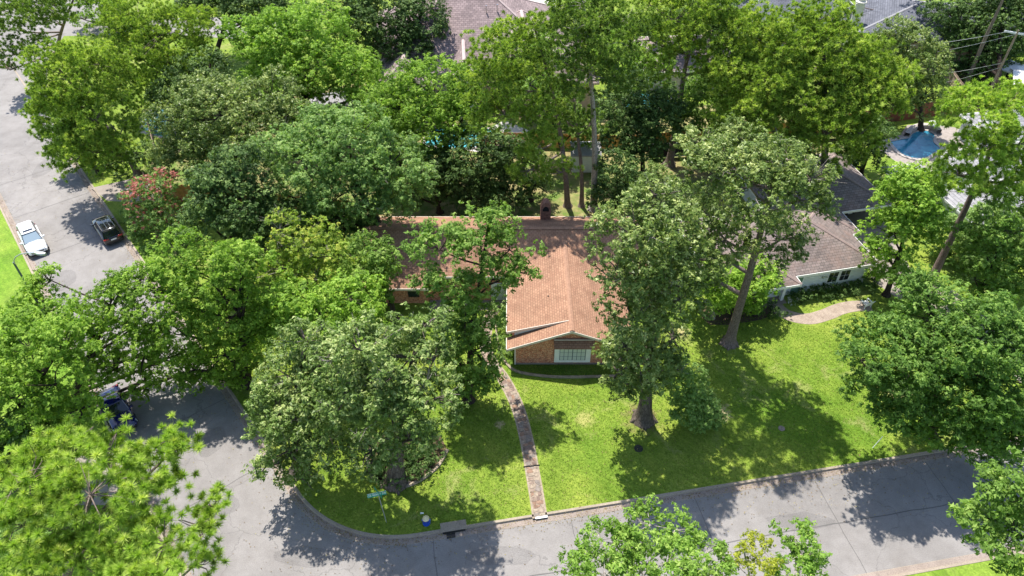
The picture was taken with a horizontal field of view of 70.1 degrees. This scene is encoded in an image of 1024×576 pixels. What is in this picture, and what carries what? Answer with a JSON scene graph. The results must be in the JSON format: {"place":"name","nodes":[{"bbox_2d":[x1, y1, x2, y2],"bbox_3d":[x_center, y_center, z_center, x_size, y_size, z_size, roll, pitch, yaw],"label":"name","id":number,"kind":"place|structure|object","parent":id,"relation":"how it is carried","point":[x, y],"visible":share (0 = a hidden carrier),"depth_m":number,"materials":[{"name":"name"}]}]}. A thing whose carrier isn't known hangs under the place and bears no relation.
{"place":"outdoors","nodes":[
{"label":"outdoors","id":0,"kind":"place"},
{"bbox_2d":[0,131,54,146],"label":"street","id":1,"kind":"structure","parent":0,"point":[16,139],"depth_m":88.02,"materials":[{"name":"asphalt"}]},
{"bbox_2d":[0,210,178,575],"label":"roadside grass","id":2,"kind":"structure","parent":0,"point":[10,276],"depth_m":61.21,"materials":[{"name":"plant"}]},
{"bbox_2d":[0,394,82,477],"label":"broadleaf tree","id":3,"kind":"object","parent":2,"relation":"on","point":[13,438],"visible":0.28,"depth_m":48.52,"materials":[{"name":"green plant"}]},
{"bbox_2d":[0,305,115,454],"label":"broadleaf tree","id":4,"kind":"object","parent":2,"relation":"on","point":[50,404],"visible":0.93,"depth_m":47.39,"materials":[{"name":"green plant"}]},
{"bbox_2d":[0,261,195,417],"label":"broadleaf tree","id":5,"kind":"object","parent":2,"relation":"on","point":[32,287],"visible":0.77,"depth_m":54.19,"materials":[{"name":"green plant"}]},
{"bbox_2d":[0,410,205,575],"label":"pine tree","id":6,"kind":"object","parent":2,"relation":"on","point":[67,487],"visible":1,"depth_m":35.53,"materials":[{"name":"green plant"}]},
{"bbox_2d":[0,480,234,575],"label":"pine tree","id":7,"kind":"object","parent":2,"relation":"on","point":[138,556],"visible":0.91,"depth_m":35.33,"materials":[{"name":"green plant"}]},
{"bbox_2d":[77,452,148,504],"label":"driveway","id":8,"kind":"structure","parent":0,"point":[97,501],"depth_m":52.43,"materials":[{"name":"concrete"}]},
{"bbox_2d":[92,179,160,201],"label":"side driveway","id":9,"kind":"structure","parent":0,"point":[107,192],"depth_m":80.09,"materials":[{"name":"concrete"}]},
{"bbox_2d":[0,0,275,130],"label":"street","id":10,"kind":"structure","parent":0,"point":[12,93],"depth_m":100.71,"materials":[{"name":"asphalt"}]},
{"bbox_2d":[150,83,842,234],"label":"back yard ground","id":11,"kind":"structure","parent":0,"point":[429,209],"depth_m":80.96,"materials":[{"name":"plant"}]},
{"bbox_2d":[141,43,233,126],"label":"broadleaf tree","id":12,"kind":"object","parent":11,"relation":"on","point":[216,56],"visible":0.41,"depth_m":83.90,"materials":[{"name":"green plant"}]},
{"bbox_2d":[140,62,319,189],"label":"broadleaf tree","id":13,"kind":"object","parent":11,"relation":"on","point":[210,133],"visible":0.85,"depth_m":71.79,"materials":[{"name":"green plant"}]},
{"bbox_2d":[212,0,389,120],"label":"broadleaf tree","id":14,"kind":"object","parent":11,"relation":"on","point":[343,57],"visible":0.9,"depth_m":79.94,"materials":[{"name":"green plant"}]},
{"bbox_2d":[317,0,451,65],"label":"broadleaf tree","id":15,"kind":"object","parent":11,"relation":"on","point":[362,12],"visible":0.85,"depth_m":88.92,"materials":[{"name":"green plant"}]},
{"bbox_2d":[345,80,436,166],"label":"broadleaf tree","id":16,"kind":"object","parent":11,"relation":"on","point":[364,101],"visible":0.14,"depth_m":78.66,"materials":[{"name":"green plant"}]},
{"bbox_2d":[392,147,467,214],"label":"broadleaf tree","id":17,"kind":"object","parent":11,"relation":"on","point":[439,211],"visible":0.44,"depth_m":74.17,"materials":[{"name":"green plant"}]},
{"bbox_2d":[363,52,504,192],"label":"broadleaf tree","id":18,"kind":"object","parent":11,"relation":"on","point":[413,109],"visible":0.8,"depth_m":73.76,"materials":[{"name":"green plant"}]},
{"bbox_2d":[405,118,529,207],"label":"broadleaf tree","id":19,"kind":"object","parent":11,"relation":"on","point":[460,168],"visible":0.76,"depth_m":72.86,"materials":[{"name":"green plant"}]},
{"bbox_2d":[370,0,599,124],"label":"purple roof house","id":20,"kind":"structure","parent":11,"relation":"on","point":[476,15],"depth_m":91.76,"materials":[{"name":"grey"}]},
{"bbox_2d":[453,177,532,215],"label":"broadleaf tree","id":21,"kind":"object","parent":11,"relation":"on","point":[474,192],"visible":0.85,"depth_m":74.35,"materials":[{"name":"green plant"}]},
{"bbox_2d":[453,7,584,208],"bbox_3d":[0.742,-14.306,67.696,12.315,22.161,10.111,0,42,0],"label":"pine tree","id":22,"kind":"object","parent":11,"relation":"on","point":[506,85],"visible":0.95,"depth_m":63.86,"materials":[{"name":"green plant"}]},
{"bbox_2d":[485,131,557,202],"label":"broadleaf tree","id":23,"kind":"object","parent":11,"relation":"on","point":[530,189],"visible":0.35,"depth_m":75.67,"materials":[{"name":"green plant"}]},
{"bbox_2d":[489,29,569,105],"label":"broadleaf tree","id":24,"kind":"object","parent":11,"relation":"on","point":[545,34],"visible":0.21,"depth_m":86.27,"materials":[{"name":"green plant"}]},
{"bbox_2d":[509,68,597,161],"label":"broadleaf tree","id":25,"kind":"object","parent":11,"relation":"on","point":[535,83],"visible":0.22,"depth_m":79.32,"materials":[{"name":"green plant"}]},
{"bbox_2d":[545,63,608,207],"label":"pine tree","id":26,"kind":"object","parent":11,"relation":"on","point":[561,99],"visible":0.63,"depth_m":70.26,"materials":[{"name":"green plant"}]},
{"bbox_2d":[570,141,601,171],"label":"garden shed","id":27,"kind":"structure","parent":11,"relation":"on","point":[586,157],"depth_m":81.52,"materials":[{"name":"white"}]},
{"bbox_2d":[522,0,657,212],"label":"pine tree","id":28,"kind":"object","parent":11,"relation":"on","point":[580,54],"visible":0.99,"depth_m":61.76,"materials":[{"name":"green plant"}]},
{"bbox_2d":[585,147,643,215],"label":"broadleaf tree","id":29,"kind":"object","parent":11,"relation":"on","point":[626,172],"visible":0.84,"depth_m":73.16,"materials":[{"name":"green plant"}]},
{"bbox_2d":[590,26,676,89],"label":"broadleaf tree","id":30,"kind":"object","parent":11,"relation":"on","point":[640,58],"visible":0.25,"depth_m":90.25,"materials":[{"name":"green plant"}]},
{"bbox_2d":[587,66,694,177],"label":"broadleaf tree","id":31,"kind":"object","parent":11,"relation":"on","point":[641,117],"visible":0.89,"depth_m":75.61,"materials":[{"name":"green plant"}]},
{"bbox_2d":[629,160,679,214],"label":"broadleaf tree","id":32,"kind":"object","parent":11,"relation":"on","point":[653,167],"visible":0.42,"depth_m":73.20,"materials":[{"name":"green plant"}]},
{"bbox_2d":[616,0,757,168],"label":"pine tree","id":33,"kind":"object","parent":11,"relation":"on","point":[713,14],"visible":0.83,"depth_m":71.66,"materials":[{"name":"green plant"}]},
{"bbox_2d":[662,69,755,166],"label":"broadleaf tree","id":34,"kind":"object","parent":11,"relation":"on","point":[699,122],"visible":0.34,"depth_m":77.91,"materials":[{"name":"green plant"}]},
{"bbox_2d":[0,147,1023,575],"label":"road","id":35,"kind":"structure","parent":0,"point":[878,541],"depth_m":51.54,"materials":[{"name":"asphalt"}]},
{"bbox_2d":[16,220,48,256],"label":"parked car","id":36,"kind":"object","parent":35,"relation":"on","point":[31,236],"visible":0.9,"depth_m":72.14,"materials":[{"name":"white paint"}]},
{"bbox_2d":[46,270,76,291],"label":"road patch","id":37,"kind":"object","parent":35,"relation":"on","point":[67,277],"visible":0.81,"depth_m":69.45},
{"bbox_2d":[0,194,190,575],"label":"gutter","id":38,"kind":"object","parent":35,"relation":"on","point":[31,260],"visible":0.3,"depth_m":71.50,"materials":[{"name":"concrete"}]},
{"bbox_2d":[0,205,191,575],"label":"kerb","id":39,"kind":"structure","parent":35,"relation":"on","point":[32,272],"depth_m":70.97,"materials":[{"name":"concrete"}]},
{"bbox_2d":[91,214,123,245],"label":"parked car","id":40,"kind":"object","parent":35,"relation":"on","point":[107,229],"visible":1,"depth_m":72.90,"materials":[{"name":"black paint"}]},
{"bbox_2d":[95,384,137,435],"bbox_3d":[-30.964,9.395,57.103,2.220,1.530,4.775,-29,49,-28],"label":"parked car","id":41,"kind":"object","parent":35,"relation":"on","point":[118,405],"visible":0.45,"depth_m":56.55,"materials":[{"name":"blue paint"}]},
{"bbox_2d":[196,427,225,456],"bbox_3d":[-23.088,11.717,55.687,2.202,0.001,2.825,0,42,0],"label":"road patch","id":42,"kind":"object","parent":35,"relation":"on","point":[213,439],"visible":0.85,"depth_m":55.76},
{"bbox_2d":[273,545,337,567],"bbox_3d":[-13.851,17.941,48.846,4.207,0.001,1.441,6,43,7],"label":"road patch","id":43,"kind":"object","parent":35,"relation":"on","point":[309,557],"visible":1,"depth_m":48.83,"materials":[{"name":"asphalt"}]},
{"bbox_2d":[466,546,534,564],"bbox_3d":[-0.772,17.904,48.887,4.732,0.001,1.364,0,42,0],"label":"road patch","id":44,"kind":"object","parent":35,"relation":"on","point":[512,556],"visible":1,"depth_m":48.85,"materials":[{"name":"asphalt"}]},
{"bbox_2d":[0,48,1017,544],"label":"kerb","id":45,"kind":"structure","parent":35,"relation":"on","point":[316,512],"depth_m":52.35,"materials":[{"name":"concrete"}]},
{"bbox_2d":[440,519,466,538],"bbox_3d":[-3.996,16.605,50.205,1.800,0.240,1.140,-7,43,-7],"label":"storm drain","id":46,"kind":"object","parent":45,"relation":"in","point":[450,529],"visible":1,"depth_m":50.18,"materials":[{"name":"concrete"}]},
{"bbox_2d":[71,159,1018,544],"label":"gutter","id":47,"kind":"object","parent":35,"relation":"on","point":[563,515],"visible":0.56,"depth_m":52.34,"materials":[{"name":"concrete"}]},
{"bbox_2d":[765,511,835,530],"bbox_3d":[20.118,16.219,50.739,4.795,0.001,1.384,-6,43,-7],"label":"road patch","id":48,"kind":"object","parent":35,"relation":"on","point":[819,519],"visible":0.77,"depth_m":50.84,"materials":[{"name":"concrete"}]},
{"bbox_2d":[854,545,1023,575],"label":"kerb","id":49,"kind":"structure","parent":35,"relation":"on","point":[946,566],"depth_m":48.15,"materials":[{"name":"concrete"}]},
{"bbox_2d":[856,545,1023,575],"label":"gutter","id":50,"kind":"object","parent":35,"relation":"on","point":[922,566],"visible":0.74,"depth_m":48.35,"materials":[{"name":"concrete"}]},
{"bbox_2d":[46,0,1023,534],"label":"lawn","id":51,"kind":"structure","parent":0,"point":[488,450],"depth_m":56.63,"materials":[{"name":"green plant"}]},
{"bbox_2d":[0,0,103,71],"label":"broadleaf tree","id":52,"kind":"object","parent":51,"relation":"on","point":[22,7],"visible":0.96,"depth_m":91.27,"materials":[{"name":"green plant"}]},
{"bbox_2d":[13,32,150,183],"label":"broadleaf tree","id":53,"kind":"object","parent":51,"relation":"on","point":[110,143],"visible":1,"depth_m":71.69,"materials":[{"name":"green plant"}]},
{"bbox_2d":[33,109,162,180],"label":"broadleaf tree","id":54,"kind":"object","parent":51,"relation":"on","point":[136,158],"visible":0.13,"depth_m":80.49,"materials":[{"name":"green plant"}]},
{"bbox_2d":[69,0,141,30],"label":"broadleaf tree","id":55,"kind":"object","parent":51,"relation":"on","point":[91,15],"visible":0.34,"depth_m":109.62,"materials":[{"name":"green plant"}]},
{"bbox_2d":[118,204,156,253],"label":"hedge","id":56,"kind":"object","parent":51,"relation":"on","point":[133,236],"visible":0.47,"depth_m":73.32,"materials":[{"name":"green plant"}]},
{"bbox_2d":[115,164,186,240],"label":"flowering tree","id":57,"kind":"object","parent":51,"relation":"on","point":[152,209],"visible":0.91,"depth_m":71.36,"materials":[{"name":"green plant"}]},
{"bbox_2d":[83,0,218,118],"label":"broadleaf tree","id":58,"kind":"object","parent":51,"relation":"on","point":[161,53],"visible":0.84,"depth_m":85.91,"materials":[{"name":"green plant"}]},
{"bbox_2d":[110,222,283,396],"bbox_3d":[-23.294,2.142,56.066,12.956,13.608,9.122,0,42,0],"label":"broadleaf tree","id":59,"kind":"object","parent":51,"relation":"on","point":[241,344],"visible":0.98,"depth_m":53.79,"materials":[{"name":"green plant"}]},
{"bbox_2d":[167,0,310,66],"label":"broadleaf tree","id":60,"kind":"object","parent":51,"relation":"on","point":[233,7],"visible":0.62,"depth_m":97.28,"materials":[{"name":"green plant"}]},
{"bbox_2d":[167,138,312,284],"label":"broadleaf tree","id":61,"kind":"object","parent":51,"relation":"on","point":[215,176],"visible":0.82,"depth_m":62.08,"materials":[{"name":"green plant"}]},
{"bbox_2d":[240,313,362,496],"bbox_3d":[-13.792,8.143,49.526,8.699,13.537,8.615,0,42,0],"label":"oak tree","id":62,"kind":"object","parent":51,"relation":"on","point":[289,417],"visible":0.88,"depth_m":47.45,"materials":[{"name":"green plant"}]},
{"bbox_2d":[254,205,366,329],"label":"broadleaf tree","id":63,"kind":"object","parent":51,"relation":"on","point":[281,239],"visible":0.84,"depth_m":57.07,"materials":[{"name":"green plant"}]},
{"bbox_2d":[238,264,391,383],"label":"broadleaf tree","id":64,"kind":"object","parent":51,"relation":"on","point":[290,307],"visible":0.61,"depth_m":54.19,"materials":[{"name":"green plant"}]},
{"bbox_2d":[247,194,387,267],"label":"broadleaf tree","id":65,"kind":"object","parent":51,"relation":"on","point":[361,223],"visible":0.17,"depth_m":68.17,"materials":[{"name":"green plant"}]},
{"bbox_2d":[246,99,440,243],"bbox_3d":[-15.278,-9.348,67.079,18.108,15.894,11.732,0,42,0],"label":"broadleaf tree","id":66,"kind":"object","parent":51,"relation":"on","point":[377,157],"visible":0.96,"depth_m":64.06,"materials":[{"name":"green plant"}]},
{"bbox_2d":[336,228,406,322],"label":"broadleaf tree","id":67,"kind":"object","parent":51,"relation":"on","point":[382,265],"visible":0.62,"depth_m":60.42,"materials":[{"name":"green plant"}]},
{"bbox_2d":[300,301,471,494],"bbox_3d":[-7.938,8.272,48.228,11.256,15.142,9.025,0,42,0],"label":"oak tree","id":68,"kind":"object","parent":51,"relation":"on","point":[405,390],"visible":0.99,"depth_m":44.90,"materials":[{"name":"green plant"}]},
{"bbox_2d":[369,435,446,481],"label":"tree bed soil","id":69,"kind":"object","parent":51,"relation":"on","point":[438,450],"visible":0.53,"depth_m":54.25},
{"bbox_2d":[363,429,448,490],"bbox_3d":[-7.558,12.571,53.520,6.477,1.516,4.469,-14,44,-15],"label":"hedge","id":70,"kind":"object","parent":69,"relation":"on","point":[411,465],"visible":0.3,"depth_m":52.92,"materials":[{"name":"green plant"}]},
{"bbox_2d":[394,200,547,409],"bbox_3d":[-3.052,1.504,54.404,8.879,16.706,9.318,34,52,31],"label":"broadleaf tree","id":71,"kind":"object","parent":51,"relation":"on","point":[470,333],"visible":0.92,"depth_m":51.24,"materials":[{"name":"green plant"}]},
{"bbox_2d":[0,146,982,575],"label":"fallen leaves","id":72,"kind":"object","parent":51,"relation":"on","point":[554,472],"visible":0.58,"depth_m":52.75,"materials":[{"name":"plant"}]},
{"bbox_2d":[361,198,647,364],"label":"brick house","id":73,"kind":"structure","parent":51,"relation":"on","point":[552,315],"depth_m":63.84,"materials":[{"name":"red"}]},
{"bbox_2d":[480,307,546,518],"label":"garden path","id":74,"kind":"structure","parent":51,"relation":"on","point":[533,477],"depth_m":55.37,"materials":[{"name":"brick"}]},
{"bbox_2d":[498,309,612,375],"bbox_3d":[2.881,5.664,62.114,13.153,0.001,6.159,27,49,27],"label":"planting bed","id":75,"kind":"object","parent":51,"relation":"on","point":[563,368],"visible":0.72,"depth_m":60.95,"materials":[{"name":"green plant"}]},
{"bbox_2d":[495,325,615,377],"bbox_3d":[2.832,6.247,61.380,12.753,0.140,4.434,22,47,23],"label":"bed edging","id":76,"kind":"object","parent":75,"relation":"on","point":[550,376],"visible":0.73,"depth_m":60.21,"materials":[{"name":"stone"}]},
{"bbox_2d":[580,170,728,430],"bbox_3d":[9.288,2.418,50.296,8.241,20.971,10.755,31,50,29],"label":"oak tree","id":77,"kind":"object","parent":51,"relation":"on","point":[624,345],"visible":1,"depth_m":45.70,"materials":[{"name":"green plant"}]},
{"bbox_2d":[630,35,730,90],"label":"mauve roof house","id":78,"kind":"structure","parent":51,"relation":"on","point":[680,59],"depth_m":96.13,"materials":[{"name":"purple"}]},
{"bbox_2d":[659,352,729,433],"bbox_3d":[13.545,7.934,54.248,5.948,7.296,4.183,0,42,0],"label":"bush","id":79,"kind":"object","parent":51,"relation":"on","point":[697,402],"visible":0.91,"depth_m":53.94,"materials":[{"name":"green plant"}]},
{"bbox_2d":[702,300,772,324],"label":"mulch bed","id":80,"kind":"object","parent":51,"relation":"on","point":[726,316],"visible":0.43,"depth_m":65.43,"materials":[{"name":"soil"}]},
{"bbox_2d":[676,253,751,319],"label":"broadleaf tree","id":81,"kind":"object","parent":80,"relation":"on","point":[721,298],"visible":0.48,"depth_m":61.41,"materials":[{"name":"green plant"}]},
{"bbox_2d":[727,252,788,316],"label":"broadleaf tree","id":82,"kind":"object","parent":80,"relation":"on","point":[765,283],"visible":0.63,"depth_m":62.91,"materials":[{"name":"green plant"}]},
{"bbox_2d":[668,112,843,350],"bbox_3d":[16.270,-2.983,55.798,11.158,21.551,12.528,-20,46,-20],"label":"pine tree","id":83,"kind":"object","parent":51,"relation":"on","point":[786,180],"visible":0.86,"depth_m":49.40,"materials":[{"name":"green plant"}]},
{"bbox_2d":[678,152,891,306],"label":"white house","id":84,"kind":"structure","parent":51,"relation":"on","point":[833,251],"depth_m":67.69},
{"bbox_2d":[720,0,853,46],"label":"grey roof house","id":85,"kind":"structure","parent":51,"relation":"on","point":[778,2],"depth_m":105.73,"materials":[{"name":"grey"}]},
{"bbox_2d":[698,0,923,174],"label":"pine tree","id":86,"kind":"object","parent":51,"relation":"on","point":[878,80],"visible":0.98,"depth_m":69.73,"materials":[{"name":"green plant"}]},
{"bbox_2d":[769,301,872,323],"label":"brick path","id":87,"kind":"structure","parent":51,"relation":"on","point":[829,313],"depth_m":65.89,"materials":[{"name":"brick"}]},
{"bbox_2d":[786,277,879,304],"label":"hedge","id":88,"kind":"object","parent":51,"relation":"on","point":[854,285],"visible":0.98,"depth_m":67.23,"materials":[{"name":"green plant"}]},
{"bbox_2d":[829,113,901,175],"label":"broadleaf tree","id":89,"kind":"object","parent":51,"relation":"on","point":[884,131],"visible":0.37,"depth_m":78.47,"materials":[{"name":"green plant"}]},
{"bbox_2d":[854,158,955,297],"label":"broadleaf tree","id":90,"kind":"object","parent":51,"relation":"on","point":[903,216],"visible":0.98,"depth_m":61.40,"materials":[{"name":"green plant"}]},
{"bbox_2d":[850,97,969,125],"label":"wood fence","id":91,"kind":"object","parent":51,"relation":"on","point":[895,118],"visible":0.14,"depth_m":90.98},
{"bbox_2d":[866,12,957,131],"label":"broadleaf tree","id":92,"kind":"object","parent":51,"relation":"on","point":[929,43],"visible":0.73,"depth_m":83.32,"materials":[{"name":"green plant"}]},
{"bbox_2d":[841,0,984,76],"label":"dark roof house","id":93,"kind":"structure","parent":51,"relation":"on","point":[879,13],"depth_m":101.75,"materials":[{"name":"grey"}]},
{"bbox_2d":[879,125,966,170],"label":"pool deck","id":94,"kind":"structure","parent":51,"relation":"on","point":[945,136],"depth_m":87.67,"materials":[{"name":"concrete"}]},
{"bbox_2d":[886,123,943,160],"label":"swimming pool","id":95,"kind":"structure","parent":94,"relation":"on","point":[914,144],"depth_m":87.29,"materials":[{"name":"liquid"}]},
{"bbox_2d":[830,262,1023,467],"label":"broadleaf tree","id":96,"kind":"object","parent":51,"relation":"on","point":[993,413],"visible":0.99,"depth_m":47.92,"materials":[{"name":"green plant"}]},
{"bbox_2d":[918,195,1018,267],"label":"broadleaf tree","id":97,"kind":"object","parent":51,"relation":"on","point":[969,216],"visible":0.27,"depth_m":68.66,"materials":[{"name":"green plant"}]},
{"bbox_2d":[916,0,1023,89],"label":"broadleaf tree","id":98,"kind":"object","parent":51,"relation":"on","point":[1010,15],"visible":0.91,"depth_m":96.04,"materials":[{"name":"green plant"}]},
{"bbox_2d":[921,73,1023,276],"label":"pine tree","id":99,"kind":"object","parent":51,"relation":"on","point":[1004,152],"visible":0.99,"depth_m":58.76,"materials":[{"name":"green plant"}]},
{"bbox_2d":[936,109,1023,235],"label":"grey tiled house","id":100,"kind":"structure","parent":51,"relation":"on","point":[953,199],"depth_m":76.91,"materials":[{"name":"stone"}]},
{"bbox_2d":[963,0,1003,84],"bbox_3d":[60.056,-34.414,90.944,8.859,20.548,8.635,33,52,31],"label":"utility pole","id":101,"kind":"object","parent":51,"relation":"on","point":[979,51],"visible":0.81,"depth_m":94.43,"materials":[{"name":"brown wood"}]},
{"bbox_2d":[845,209,1023,382],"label":"neighbour driveway","id":102,"kind":"structure","parent":0,"point":[859,216],"depth_m":74.08,"materials":[{"name":"concrete"}]},
{"bbox_2d":[948,198,1023,306],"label":"broadleaf tree","id":103,"kind":"object","parent":102,"relation":"on","point":[1005,236],"visible":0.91,"depth_m":59.70,"materials":[{"name":"green plant"}]},
{"bbox_2d":[907,554,1023,575],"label":"lawn","id":104,"kind":"structure","parent":0,"point":[979,569],"depth_m":47.90,"materials":[{"name":"green plant"}]},
{"bbox_2d":[548,493,739,575],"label":"broadleaf tree","id":105,"kind":"object","parent":104,"relation":"on","point":[633,548],"visible":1,"depth_m":37.46,"materials":[{"name":"green plant"}]},
{"bbox_2d":[721,528,783,575],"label":"broadleaf tree","id":106,"kind":"object","parent":104,"relation":"on","point":[751,540],"visible":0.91,"depth_m":37.95,"materials":[{"name":"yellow plant"}]},
{"bbox_2d":[763,516,832,575],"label":"broadleaf tree","id":107,"kind":"object","parent":104,"relation":"on","point":[810,560],"visible":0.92,"depth_m":38.56,"materials":[{"name":"green plant"}]},
{"bbox_2d":[946,445,1023,575],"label":"broadleaf tree","id":108,"kind":"object","parent":104,"relation":"on","point":[1010,514],"visible":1,"depth_m":39.23,"materials":[{"name":"green plant"}]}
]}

